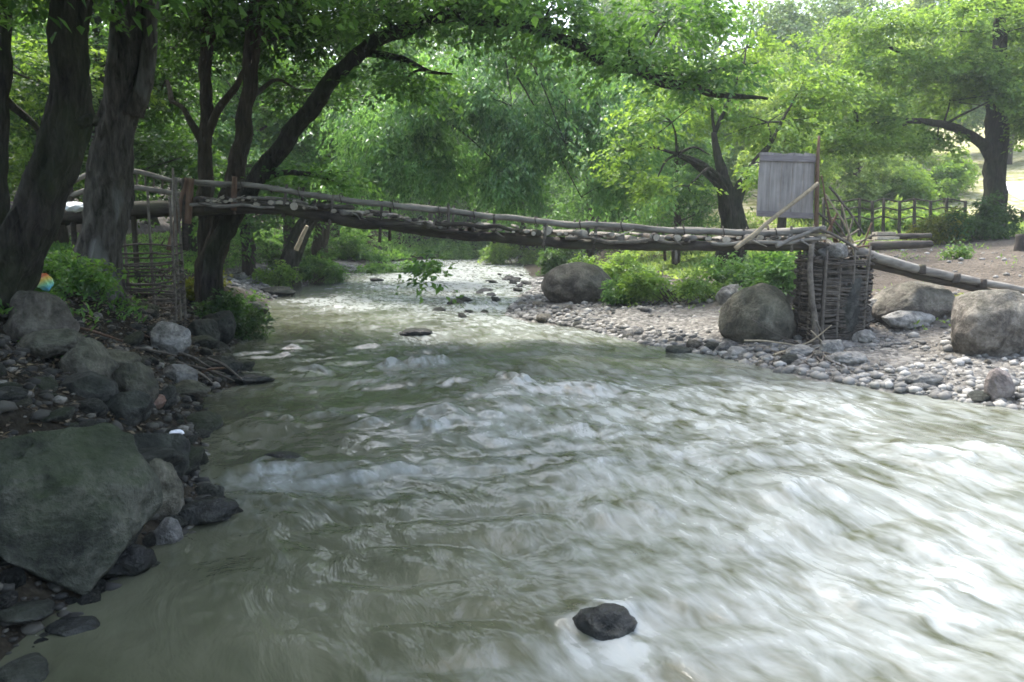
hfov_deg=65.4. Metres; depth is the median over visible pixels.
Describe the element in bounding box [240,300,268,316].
rock
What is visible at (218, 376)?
stone
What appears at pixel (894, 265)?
log ramp
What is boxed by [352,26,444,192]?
tree
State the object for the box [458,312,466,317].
stone
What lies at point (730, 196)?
tree
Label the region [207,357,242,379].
stick
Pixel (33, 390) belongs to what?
leaf litter
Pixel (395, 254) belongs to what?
bank weeds
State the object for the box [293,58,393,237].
tree
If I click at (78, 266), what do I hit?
bush
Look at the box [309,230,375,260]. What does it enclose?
bush
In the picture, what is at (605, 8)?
tree
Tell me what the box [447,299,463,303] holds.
stone
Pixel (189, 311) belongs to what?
stone
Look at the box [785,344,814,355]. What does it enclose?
stone
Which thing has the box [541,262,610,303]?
boulder
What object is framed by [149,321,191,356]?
rock
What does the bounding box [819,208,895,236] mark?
bush
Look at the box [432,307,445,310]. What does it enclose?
stone
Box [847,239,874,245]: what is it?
stick
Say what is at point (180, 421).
stone
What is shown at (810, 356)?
driftwood
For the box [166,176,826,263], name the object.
footbridge
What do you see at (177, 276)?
wicker hurdle
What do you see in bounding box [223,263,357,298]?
spit gravel
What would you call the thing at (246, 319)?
bush
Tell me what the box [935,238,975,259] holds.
plant
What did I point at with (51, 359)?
stone
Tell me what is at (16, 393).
stone
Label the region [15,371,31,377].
stone
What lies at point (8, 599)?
stone
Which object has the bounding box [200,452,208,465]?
stone
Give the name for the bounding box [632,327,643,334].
stone
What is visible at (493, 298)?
stone
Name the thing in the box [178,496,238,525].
rock
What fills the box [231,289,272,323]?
bush
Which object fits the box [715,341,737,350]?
stone
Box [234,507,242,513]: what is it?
stone
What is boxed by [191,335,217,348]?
stone
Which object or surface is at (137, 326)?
stone
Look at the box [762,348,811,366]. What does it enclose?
driftwood
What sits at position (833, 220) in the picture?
stick
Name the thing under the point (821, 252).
stone
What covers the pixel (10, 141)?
tree
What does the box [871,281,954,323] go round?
boulder
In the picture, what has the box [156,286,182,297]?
stone
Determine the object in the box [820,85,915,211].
tree
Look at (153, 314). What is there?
stone
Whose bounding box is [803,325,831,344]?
driftwood
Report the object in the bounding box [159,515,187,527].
stone
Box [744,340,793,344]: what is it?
driftwood
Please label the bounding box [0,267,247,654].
bank gravel
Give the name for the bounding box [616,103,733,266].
tree
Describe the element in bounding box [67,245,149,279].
bush
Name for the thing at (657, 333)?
stone
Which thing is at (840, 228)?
stick
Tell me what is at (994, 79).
tree
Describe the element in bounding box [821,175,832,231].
stick
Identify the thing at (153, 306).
stone
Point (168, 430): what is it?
stone
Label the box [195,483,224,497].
stone
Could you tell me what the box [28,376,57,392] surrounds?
stone
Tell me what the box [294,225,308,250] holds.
stick
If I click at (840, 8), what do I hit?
tree
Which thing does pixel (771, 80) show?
tree
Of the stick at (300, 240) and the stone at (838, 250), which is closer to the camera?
the stone at (838, 250)
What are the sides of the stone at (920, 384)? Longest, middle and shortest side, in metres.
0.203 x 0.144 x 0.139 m
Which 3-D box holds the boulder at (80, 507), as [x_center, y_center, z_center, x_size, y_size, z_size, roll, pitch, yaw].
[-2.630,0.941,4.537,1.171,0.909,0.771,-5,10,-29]
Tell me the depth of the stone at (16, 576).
4.12 m
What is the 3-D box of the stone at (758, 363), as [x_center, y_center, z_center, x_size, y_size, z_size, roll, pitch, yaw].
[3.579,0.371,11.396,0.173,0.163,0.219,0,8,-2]
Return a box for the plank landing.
[868,232,932,249]
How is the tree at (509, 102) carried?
on the ground at (708, 314)
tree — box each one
[0,0,166,225]
[0,0,565,309]
[8,0,174,243]
[8,0,245,234]
[9,134,20,160]
[11,6,46,195]
[71,0,159,306]
[81,4,193,225]
[88,0,316,255]
[91,4,270,251]
[157,0,445,312]
[163,36,336,277]
[192,9,475,275]
[201,0,794,312]
[235,42,371,246]
[276,1,690,288]
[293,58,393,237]
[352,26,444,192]
[374,117,480,223]
[419,0,530,124]
[457,75,540,221]
[470,132,570,263]
[478,44,613,184]
[486,121,596,256]
[531,114,636,264]
[550,0,658,115]
[574,66,687,236]
[577,0,879,286]
[595,0,753,152]
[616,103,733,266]
[640,45,760,234]
[722,0,839,154]
[725,77,844,227]
[726,48,831,160]
[774,0,1023,236]
[796,0,900,89]
[816,13,926,180]
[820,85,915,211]
[879,36,941,157]
[888,0,986,147]
[935,12,1023,164]
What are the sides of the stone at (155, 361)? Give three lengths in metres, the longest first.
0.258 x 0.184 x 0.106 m
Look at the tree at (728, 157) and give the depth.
30.77 m
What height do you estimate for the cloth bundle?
0.180 m
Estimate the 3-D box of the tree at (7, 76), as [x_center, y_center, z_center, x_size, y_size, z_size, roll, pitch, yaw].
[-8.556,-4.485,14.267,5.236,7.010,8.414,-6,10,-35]
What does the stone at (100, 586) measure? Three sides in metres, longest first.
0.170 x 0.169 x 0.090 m
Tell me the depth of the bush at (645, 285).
17.42 m
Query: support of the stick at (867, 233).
on the log ramp
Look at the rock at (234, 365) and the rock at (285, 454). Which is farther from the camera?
the rock at (234, 365)
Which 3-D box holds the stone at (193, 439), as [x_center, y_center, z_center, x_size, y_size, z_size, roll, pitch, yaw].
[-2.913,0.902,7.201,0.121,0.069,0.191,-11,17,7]
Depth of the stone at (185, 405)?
8.13 m
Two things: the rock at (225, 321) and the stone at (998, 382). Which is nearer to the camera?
the stone at (998, 382)
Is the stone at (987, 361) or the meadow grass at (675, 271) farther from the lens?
the meadow grass at (675, 271)
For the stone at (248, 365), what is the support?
in the river water
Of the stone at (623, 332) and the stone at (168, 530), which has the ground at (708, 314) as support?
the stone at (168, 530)
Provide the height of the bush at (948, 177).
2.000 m
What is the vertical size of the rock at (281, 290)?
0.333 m
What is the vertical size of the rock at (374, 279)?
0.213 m
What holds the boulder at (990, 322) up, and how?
on the ground at (708, 314)
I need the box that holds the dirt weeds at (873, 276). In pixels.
[628,243,1017,329]
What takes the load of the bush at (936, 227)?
on the ground at (708, 314)
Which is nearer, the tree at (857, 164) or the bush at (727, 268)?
the bush at (727, 268)
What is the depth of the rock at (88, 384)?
6.68 m
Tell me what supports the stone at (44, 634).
on the ground at (708, 314)
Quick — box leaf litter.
[0,279,215,577]
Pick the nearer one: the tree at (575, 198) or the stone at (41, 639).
the stone at (41, 639)
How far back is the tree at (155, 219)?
36.90 m
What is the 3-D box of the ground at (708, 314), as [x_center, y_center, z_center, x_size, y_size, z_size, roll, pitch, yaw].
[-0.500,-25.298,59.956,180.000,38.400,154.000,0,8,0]
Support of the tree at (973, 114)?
on the ground at (708, 314)
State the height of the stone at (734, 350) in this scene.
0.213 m
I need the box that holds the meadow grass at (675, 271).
[613,202,1023,279]
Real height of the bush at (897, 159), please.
2.948 m
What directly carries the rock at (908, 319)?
on the ground at (708, 314)
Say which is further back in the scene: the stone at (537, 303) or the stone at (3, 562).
the stone at (537, 303)
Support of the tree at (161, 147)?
on the ground at (708, 314)
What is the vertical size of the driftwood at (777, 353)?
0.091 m
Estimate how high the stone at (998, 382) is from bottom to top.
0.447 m
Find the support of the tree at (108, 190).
on the ground at (708, 314)
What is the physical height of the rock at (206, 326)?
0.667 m
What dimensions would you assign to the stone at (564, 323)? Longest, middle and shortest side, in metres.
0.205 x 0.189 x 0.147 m
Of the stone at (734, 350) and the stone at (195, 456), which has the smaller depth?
the stone at (195, 456)
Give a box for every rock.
[0,600,54,624]
[17,328,84,357]
[44,616,99,636]
[59,370,119,400]
[101,564,128,579]
[105,390,153,421]
[106,348,141,366]
[113,361,158,402]
[115,543,156,575]
[126,527,142,548]
[133,433,190,477]
[148,458,184,519]
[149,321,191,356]
[163,364,197,382]
[174,380,210,397]
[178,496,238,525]
[187,318,219,348]
[194,355,241,374]
[201,310,235,344]
[229,372,274,383]
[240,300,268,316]
[260,286,295,295]
[264,451,301,458]
[370,277,383,281]
[399,328,432,335]
[572,603,637,640]
[715,284,741,304]
[867,298,877,321]
[881,310,935,328]
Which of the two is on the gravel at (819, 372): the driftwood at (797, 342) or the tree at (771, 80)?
the driftwood at (797, 342)
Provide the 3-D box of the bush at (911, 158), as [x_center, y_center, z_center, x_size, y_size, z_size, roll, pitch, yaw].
[18.644,-9.454,38.935,3.840,4.008,3.206,-6,10,-36]
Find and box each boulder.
[0,422,162,595]
[3,290,79,342]
[59,337,118,379]
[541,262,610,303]
[718,283,796,342]
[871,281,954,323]
[951,289,1023,356]
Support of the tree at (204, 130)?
on the ground at (708, 314)
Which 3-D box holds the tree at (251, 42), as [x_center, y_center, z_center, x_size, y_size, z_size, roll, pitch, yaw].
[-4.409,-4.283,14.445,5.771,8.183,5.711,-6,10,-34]
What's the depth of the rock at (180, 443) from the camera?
5.53 m
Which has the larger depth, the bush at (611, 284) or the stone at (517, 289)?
the stone at (517, 289)
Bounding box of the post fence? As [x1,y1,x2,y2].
[821,198,966,240]
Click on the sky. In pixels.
(743, 2)
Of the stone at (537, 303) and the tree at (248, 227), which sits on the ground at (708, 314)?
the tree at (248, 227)
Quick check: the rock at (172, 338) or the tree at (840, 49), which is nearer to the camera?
the rock at (172, 338)
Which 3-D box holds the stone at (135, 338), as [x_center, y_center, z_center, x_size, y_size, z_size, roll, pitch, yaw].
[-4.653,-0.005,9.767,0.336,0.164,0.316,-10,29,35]
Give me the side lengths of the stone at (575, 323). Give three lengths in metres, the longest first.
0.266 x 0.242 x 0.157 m
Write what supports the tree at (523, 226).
on the ground at (708, 314)
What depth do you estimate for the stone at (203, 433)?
7.57 m
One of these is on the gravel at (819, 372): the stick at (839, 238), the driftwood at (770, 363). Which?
the driftwood at (770, 363)
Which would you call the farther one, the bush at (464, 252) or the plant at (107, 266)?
the bush at (464, 252)
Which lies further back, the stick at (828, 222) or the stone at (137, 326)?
the stick at (828, 222)
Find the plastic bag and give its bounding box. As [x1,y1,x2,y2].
[169,429,183,433]
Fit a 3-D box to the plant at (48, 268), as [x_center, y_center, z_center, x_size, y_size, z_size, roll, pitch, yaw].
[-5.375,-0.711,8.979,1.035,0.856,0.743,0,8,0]
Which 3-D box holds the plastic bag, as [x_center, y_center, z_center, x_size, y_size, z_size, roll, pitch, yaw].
[-2.551,0.697,6.065,0.112,0.047,0.092,0,8,0]
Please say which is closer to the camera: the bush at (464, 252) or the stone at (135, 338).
the stone at (135, 338)
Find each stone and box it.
[0,363,6,375]
[0,382,22,387]
[0,386,28,400]
[0,556,11,566]
[0,567,25,588]
[0,591,17,609]
[0,652,48,681]
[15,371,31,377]
[15,396,32,407]
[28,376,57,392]
[33,637,47,643]
[39,632,49,636]
[40,406,74,421]
[43,357,54,360]
[65,596,77,604]
[75,398,108,417]
[77,590,100,604]
[79,419,98,426]
[79,579,107,595]
[109,411,140,425]
[123,331,144,345]
[126,287,143,298]
[130,324,142,329]
[137,302,159,314]
[137,447,183,466]
[141,308,156,317]
[142,533,155,546]
[146,323,156,330]
[149,356,159,364]
[150,561,160,567]
[154,394,166,408]
[154,517,182,544]
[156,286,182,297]
[159,385,176,409]
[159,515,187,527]
[164,428,182,434]
[172,413,183,419]
[176,419,184,424]
[180,403,190,408]
[185,445,203,475]
[186,309,193,313]
[186,410,223,429]
[187,435,197,443]
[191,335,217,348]
[193,405,202,411]
[195,429,210,437]
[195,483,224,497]
[199,347,212,355]
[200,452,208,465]
[214,372,225,380]
[220,341,230,350]
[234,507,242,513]
[237,359,254,370]
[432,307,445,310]
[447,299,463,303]
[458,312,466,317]
[462,298,471,301]
[478,287,488,291]
[486,292,495,295]
[491,296,499,300]
[509,278,519,281]
[513,287,522,291]
[532,301,544,305]
[536,314,551,321]
[561,321,568,325]
[573,321,581,326]
[617,330,627,335]
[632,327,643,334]
[640,306,649,311]
[644,337,653,340]
[653,331,661,336]
[665,345,691,352]
[675,335,683,340]
[686,339,702,348]
[704,342,718,349]
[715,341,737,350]
[727,346,746,355]
[738,351,746,356]
[755,361,766,366]
[779,354,798,364]
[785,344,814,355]
[812,350,824,358]
[814,241,833,260]
[819,339,843,354]
[825,354,835,360]
[826,243,848,257]
[833,351,867,364]
[851,329,876,342]
[878,361,889,365]
[881,343,890,346]
[903,373,943,384]
[911,382,924,389]
[967,390,990,402]
[984,359,991,363]
[984,368,1014,401]
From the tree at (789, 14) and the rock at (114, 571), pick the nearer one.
the rock at (114, 571)
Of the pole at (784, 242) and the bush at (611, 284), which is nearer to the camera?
the pole at (784, 242)
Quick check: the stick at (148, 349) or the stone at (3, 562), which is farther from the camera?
the stick at (148, 349)
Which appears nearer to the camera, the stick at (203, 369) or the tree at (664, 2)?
the stick at (203, 369)
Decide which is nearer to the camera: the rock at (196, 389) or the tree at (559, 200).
the rock at (196, 389)
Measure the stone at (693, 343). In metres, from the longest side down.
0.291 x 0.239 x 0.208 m
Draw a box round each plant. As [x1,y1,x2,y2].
[34,254,84,302]
[48,249,127,290]
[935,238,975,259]
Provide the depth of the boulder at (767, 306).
12.81 m
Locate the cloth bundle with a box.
[65,202,82,212]
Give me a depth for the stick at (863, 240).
12.62 m
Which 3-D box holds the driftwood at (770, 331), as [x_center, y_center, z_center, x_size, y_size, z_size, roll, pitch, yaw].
[3.940,-0.160,12.013,0.641,0.333,0.024,1,8,7]
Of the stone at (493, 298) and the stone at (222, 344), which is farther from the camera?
the stone at (493, 298)
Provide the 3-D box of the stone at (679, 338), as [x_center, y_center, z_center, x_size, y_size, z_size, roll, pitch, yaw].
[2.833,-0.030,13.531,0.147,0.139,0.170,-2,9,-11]
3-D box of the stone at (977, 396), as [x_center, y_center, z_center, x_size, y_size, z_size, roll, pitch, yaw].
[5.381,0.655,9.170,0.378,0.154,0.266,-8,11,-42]
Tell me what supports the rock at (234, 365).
on the ground at (708, 314)
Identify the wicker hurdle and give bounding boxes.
[122,168,188,321]
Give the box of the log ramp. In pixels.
[852,244,1023,292]
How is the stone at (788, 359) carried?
on the gravel at (819, 372)
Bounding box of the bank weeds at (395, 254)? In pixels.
[238,198,514,261]
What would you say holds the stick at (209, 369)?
on the bank gravel at (32, 628)
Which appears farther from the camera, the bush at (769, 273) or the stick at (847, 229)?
the bush at (769, 273)
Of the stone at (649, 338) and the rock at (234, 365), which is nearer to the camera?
the rock at (234, 365)
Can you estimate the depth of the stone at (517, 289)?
23.86 m
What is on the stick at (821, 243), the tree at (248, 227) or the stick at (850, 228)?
the stick at (850, 228)
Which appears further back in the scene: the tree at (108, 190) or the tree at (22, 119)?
the tree at (22, 119)
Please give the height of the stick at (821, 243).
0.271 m
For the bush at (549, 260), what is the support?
on the ground at (708, 314)
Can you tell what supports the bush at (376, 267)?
on the ground at (708, 314)
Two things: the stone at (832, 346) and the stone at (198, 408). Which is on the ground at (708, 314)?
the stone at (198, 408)
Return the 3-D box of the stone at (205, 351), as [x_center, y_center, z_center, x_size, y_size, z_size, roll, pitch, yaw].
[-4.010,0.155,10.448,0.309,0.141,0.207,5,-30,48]
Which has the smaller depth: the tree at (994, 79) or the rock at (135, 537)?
the rock at (135, 537)
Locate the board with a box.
[756,136,819,249]
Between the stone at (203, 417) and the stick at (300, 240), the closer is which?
the stone at (203, 417)
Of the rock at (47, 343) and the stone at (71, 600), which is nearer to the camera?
the stone at (71, 600)
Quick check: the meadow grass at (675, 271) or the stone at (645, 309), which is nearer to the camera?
the stone at (645, 309)
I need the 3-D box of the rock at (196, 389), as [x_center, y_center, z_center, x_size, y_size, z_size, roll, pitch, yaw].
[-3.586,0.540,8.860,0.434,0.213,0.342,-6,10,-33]
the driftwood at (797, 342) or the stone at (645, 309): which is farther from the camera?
the stone at (645, 309)
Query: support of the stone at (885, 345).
on the ground at (708, 314)
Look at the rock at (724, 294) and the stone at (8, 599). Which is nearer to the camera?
the stone at (8, 599)
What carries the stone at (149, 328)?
on the ground at (708, 314)
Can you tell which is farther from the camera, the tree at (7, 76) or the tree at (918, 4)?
the tree at (918, 4)
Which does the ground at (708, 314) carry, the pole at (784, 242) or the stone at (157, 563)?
the stone at (157, 563)
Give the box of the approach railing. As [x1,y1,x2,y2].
[61,169,209,287]
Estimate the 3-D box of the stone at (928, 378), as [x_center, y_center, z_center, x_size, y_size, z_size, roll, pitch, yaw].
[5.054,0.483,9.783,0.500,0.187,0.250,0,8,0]
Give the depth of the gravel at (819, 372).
11.19 m
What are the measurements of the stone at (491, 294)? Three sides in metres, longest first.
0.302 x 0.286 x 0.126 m
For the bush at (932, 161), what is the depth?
36.78 m
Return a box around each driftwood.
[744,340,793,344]
[752,319,794,341]
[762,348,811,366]
[768,340,818,365]
[773,350,825,356]
[783,340,821,361]
[794,340,849,369]
[800,351,830,364]
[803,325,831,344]
[815,320,824,361]
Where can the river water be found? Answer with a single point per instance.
(478, 494)
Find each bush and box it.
[44,247,126,297]
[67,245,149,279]
[167,270,232,300]
[191,287,281,339]
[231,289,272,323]
[247,259,303,288]
[258,240,341,268]
[297,251,355,284]
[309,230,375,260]
[351,255,435,273]
[428,240,486,259]
[477,242,541,264]
[533,236,587,276]
[566,249,659,282]
[597,273,642,305]
[608,263,733,304]
[690,250,807,286]
[734,251,797,296]
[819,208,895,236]
[828,165,887,214]
[846,151,926,205]
[849,111,934,173]
[873,160,946,211]
[874,194,928,229]
[890,208,940,231]
[904,203,970,244]
[916,145,981,192]
[917,159,978,202]
[939,190,1023,241]
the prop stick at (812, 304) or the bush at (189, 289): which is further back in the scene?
the bush at (189, 289)
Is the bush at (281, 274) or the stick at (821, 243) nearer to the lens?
the stick at (821, 243)
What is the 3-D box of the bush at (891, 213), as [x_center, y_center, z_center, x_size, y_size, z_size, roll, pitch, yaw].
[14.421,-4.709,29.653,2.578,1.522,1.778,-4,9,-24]
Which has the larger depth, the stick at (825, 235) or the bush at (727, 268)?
the bush at (727, 268)
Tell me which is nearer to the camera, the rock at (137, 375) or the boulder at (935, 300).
the rock at (137, 375)
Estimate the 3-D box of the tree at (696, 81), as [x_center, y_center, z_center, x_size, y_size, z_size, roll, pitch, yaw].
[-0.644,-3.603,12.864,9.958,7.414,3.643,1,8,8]
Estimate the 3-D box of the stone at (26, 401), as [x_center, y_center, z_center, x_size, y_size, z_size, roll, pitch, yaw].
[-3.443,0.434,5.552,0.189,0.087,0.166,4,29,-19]
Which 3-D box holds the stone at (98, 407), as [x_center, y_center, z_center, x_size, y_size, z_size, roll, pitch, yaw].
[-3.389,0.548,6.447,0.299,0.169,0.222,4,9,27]
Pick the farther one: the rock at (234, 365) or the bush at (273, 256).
the bush at (273, 256)
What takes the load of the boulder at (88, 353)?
on the ground at (708, 314)
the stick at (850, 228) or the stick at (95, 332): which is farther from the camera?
the stick at (850, 228)
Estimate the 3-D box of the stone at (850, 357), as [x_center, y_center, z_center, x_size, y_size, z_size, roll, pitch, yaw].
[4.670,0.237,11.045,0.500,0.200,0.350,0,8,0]
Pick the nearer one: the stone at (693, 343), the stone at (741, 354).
the stone at (741, 354)
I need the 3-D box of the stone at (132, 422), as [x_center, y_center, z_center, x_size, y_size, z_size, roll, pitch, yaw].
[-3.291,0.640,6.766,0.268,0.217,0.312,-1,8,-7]
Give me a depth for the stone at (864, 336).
12.37 m
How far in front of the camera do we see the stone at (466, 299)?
20.48 m
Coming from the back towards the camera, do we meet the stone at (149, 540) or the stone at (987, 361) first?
the stone at (987, 361)
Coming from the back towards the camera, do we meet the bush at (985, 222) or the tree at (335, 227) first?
the tree at (335, 227)
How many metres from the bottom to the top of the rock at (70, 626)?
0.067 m
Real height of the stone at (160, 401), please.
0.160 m
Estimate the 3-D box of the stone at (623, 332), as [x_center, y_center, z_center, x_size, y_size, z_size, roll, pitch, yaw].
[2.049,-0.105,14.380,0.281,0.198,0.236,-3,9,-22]
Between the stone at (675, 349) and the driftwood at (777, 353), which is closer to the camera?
the driftwood at (777, 353)
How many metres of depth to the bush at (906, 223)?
28.41 m
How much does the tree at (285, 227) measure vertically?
10.934 m
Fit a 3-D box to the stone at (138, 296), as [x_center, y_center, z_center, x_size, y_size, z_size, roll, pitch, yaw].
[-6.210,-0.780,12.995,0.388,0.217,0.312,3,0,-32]
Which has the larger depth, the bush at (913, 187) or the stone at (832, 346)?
the bush at (913, 187)
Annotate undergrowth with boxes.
[0,231,308,356]
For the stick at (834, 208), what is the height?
0.756 m
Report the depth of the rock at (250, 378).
10.03 m
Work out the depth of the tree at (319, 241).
26.81 m
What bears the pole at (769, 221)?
on the footbridge
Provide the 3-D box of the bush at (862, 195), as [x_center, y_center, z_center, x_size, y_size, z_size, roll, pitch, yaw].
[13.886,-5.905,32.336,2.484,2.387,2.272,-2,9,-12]
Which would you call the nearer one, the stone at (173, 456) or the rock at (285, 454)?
the stone at (173, 456)
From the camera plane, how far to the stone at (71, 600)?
4.28 m
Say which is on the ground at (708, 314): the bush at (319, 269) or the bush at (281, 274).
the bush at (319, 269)
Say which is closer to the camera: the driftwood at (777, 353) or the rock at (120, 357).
the rock at (120, 357)
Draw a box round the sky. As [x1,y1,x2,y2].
[90,0,987,91]
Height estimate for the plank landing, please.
0.315 m
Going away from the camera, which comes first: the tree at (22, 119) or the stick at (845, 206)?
the stick at (845, 206)
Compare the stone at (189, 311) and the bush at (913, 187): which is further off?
the bush at (913, 187)
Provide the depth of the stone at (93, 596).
4.29 m
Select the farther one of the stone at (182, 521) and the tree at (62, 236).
the tree at (62, 236)
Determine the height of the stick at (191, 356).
0.355 m
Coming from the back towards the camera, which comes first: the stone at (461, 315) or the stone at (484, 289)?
the stone at (484, 289)
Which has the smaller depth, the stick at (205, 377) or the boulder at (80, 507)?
the boulder at (80, 507)
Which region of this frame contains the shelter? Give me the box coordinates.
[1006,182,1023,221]
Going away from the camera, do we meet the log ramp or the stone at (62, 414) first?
the stone at (62, 414)
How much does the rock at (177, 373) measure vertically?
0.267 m
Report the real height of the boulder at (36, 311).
0.667 m
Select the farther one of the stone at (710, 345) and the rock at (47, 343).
the stone at (710, 345)
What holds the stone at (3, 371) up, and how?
on the ground at (708, 314)
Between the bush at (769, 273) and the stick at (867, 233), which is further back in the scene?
the bush at (769, 273)
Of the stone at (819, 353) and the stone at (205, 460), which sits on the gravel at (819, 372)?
the stone at (819, 353)
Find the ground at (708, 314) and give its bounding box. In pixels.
[0,42,1023,660]
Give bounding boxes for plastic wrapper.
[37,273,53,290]
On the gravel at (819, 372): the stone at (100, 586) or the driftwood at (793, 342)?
the driftwood at (793, 342)
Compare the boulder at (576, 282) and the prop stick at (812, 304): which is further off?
the boulder at (576, 282)
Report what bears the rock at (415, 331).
in the river water
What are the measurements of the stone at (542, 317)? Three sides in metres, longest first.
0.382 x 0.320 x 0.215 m
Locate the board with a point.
(784, 180)
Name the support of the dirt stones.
on the ground at (708, 314)
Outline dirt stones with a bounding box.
[624,245,1023,350]
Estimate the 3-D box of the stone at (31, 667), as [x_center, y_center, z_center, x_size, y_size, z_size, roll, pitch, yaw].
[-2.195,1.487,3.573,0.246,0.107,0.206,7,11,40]
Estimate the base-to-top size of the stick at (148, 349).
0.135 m
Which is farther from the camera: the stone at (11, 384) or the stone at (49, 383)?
the stone at (49, 383)
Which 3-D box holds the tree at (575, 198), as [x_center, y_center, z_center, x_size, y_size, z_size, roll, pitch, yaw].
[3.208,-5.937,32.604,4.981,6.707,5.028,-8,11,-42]
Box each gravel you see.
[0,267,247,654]
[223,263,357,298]
[504,269,1023,409]
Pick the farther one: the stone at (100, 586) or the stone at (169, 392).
the stone at (169, 392)
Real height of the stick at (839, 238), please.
0.361 m
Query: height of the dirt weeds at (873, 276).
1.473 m
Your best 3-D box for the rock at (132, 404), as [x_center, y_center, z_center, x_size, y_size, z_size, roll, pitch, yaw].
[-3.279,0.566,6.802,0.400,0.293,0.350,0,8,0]
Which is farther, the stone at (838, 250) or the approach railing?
the approach railing
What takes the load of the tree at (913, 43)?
on the ground at (708, 314)
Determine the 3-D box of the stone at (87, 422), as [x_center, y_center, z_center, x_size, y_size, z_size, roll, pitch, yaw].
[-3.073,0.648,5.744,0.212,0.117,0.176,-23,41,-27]
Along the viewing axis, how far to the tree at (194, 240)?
29.54 m
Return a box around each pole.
[734,182,818,250]
[775,225,824,247]
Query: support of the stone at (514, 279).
on the ground at (708, 314)
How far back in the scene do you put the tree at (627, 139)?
38.17 m
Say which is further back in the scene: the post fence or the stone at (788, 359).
the post fence
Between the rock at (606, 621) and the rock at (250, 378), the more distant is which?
the rock at (250, 378)
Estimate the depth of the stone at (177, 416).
7.54 m
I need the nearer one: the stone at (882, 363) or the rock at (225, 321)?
the stone at (882, 363)
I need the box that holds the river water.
[0,252,1023,681]
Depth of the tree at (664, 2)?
42.89 m
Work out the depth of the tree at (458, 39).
60.53 m
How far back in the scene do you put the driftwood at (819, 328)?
12.05 m
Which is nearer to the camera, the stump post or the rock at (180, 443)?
the rock at (180, 443)
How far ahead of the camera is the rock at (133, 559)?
4.61 m
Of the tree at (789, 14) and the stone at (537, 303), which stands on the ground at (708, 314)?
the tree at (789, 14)
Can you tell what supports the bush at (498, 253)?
on the ground at (708, 314)
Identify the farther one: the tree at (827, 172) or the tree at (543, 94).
the tree at (543, 94)
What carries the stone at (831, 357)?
on the gravel at (819, 372)
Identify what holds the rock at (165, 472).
on the ground at (708, 314)
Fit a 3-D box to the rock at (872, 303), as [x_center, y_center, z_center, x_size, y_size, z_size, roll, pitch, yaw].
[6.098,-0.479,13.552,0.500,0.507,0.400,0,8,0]
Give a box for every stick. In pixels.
[79,327,122,341]
[133,346,176,356]
[147,340,212,367]
[176,361,234,381]
[197,370,213,384]
[198,367,225,375]
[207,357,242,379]
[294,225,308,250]
[807,244,818,344]
[809,233,853,241]
[817,241,858,258]
[818,213,846,244]
[819,228,858,250]
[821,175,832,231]
[823,213,837,241]
[826,194,853,241]
[828,186,864,234]
[832,218,850,246]
[841,205,853,255]
[845,215,854,245]
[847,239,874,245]
[847,245,868,249]
[849,233,874,252]
[863,223,872,247]
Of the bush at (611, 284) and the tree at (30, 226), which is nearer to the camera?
the tree at (30, 226)
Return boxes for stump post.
[1013,234,1023,250]
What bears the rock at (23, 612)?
on the ground at (708, 314)
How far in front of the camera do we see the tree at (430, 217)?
49.19 m
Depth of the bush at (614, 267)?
23.44 m
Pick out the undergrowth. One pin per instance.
(189, 265)

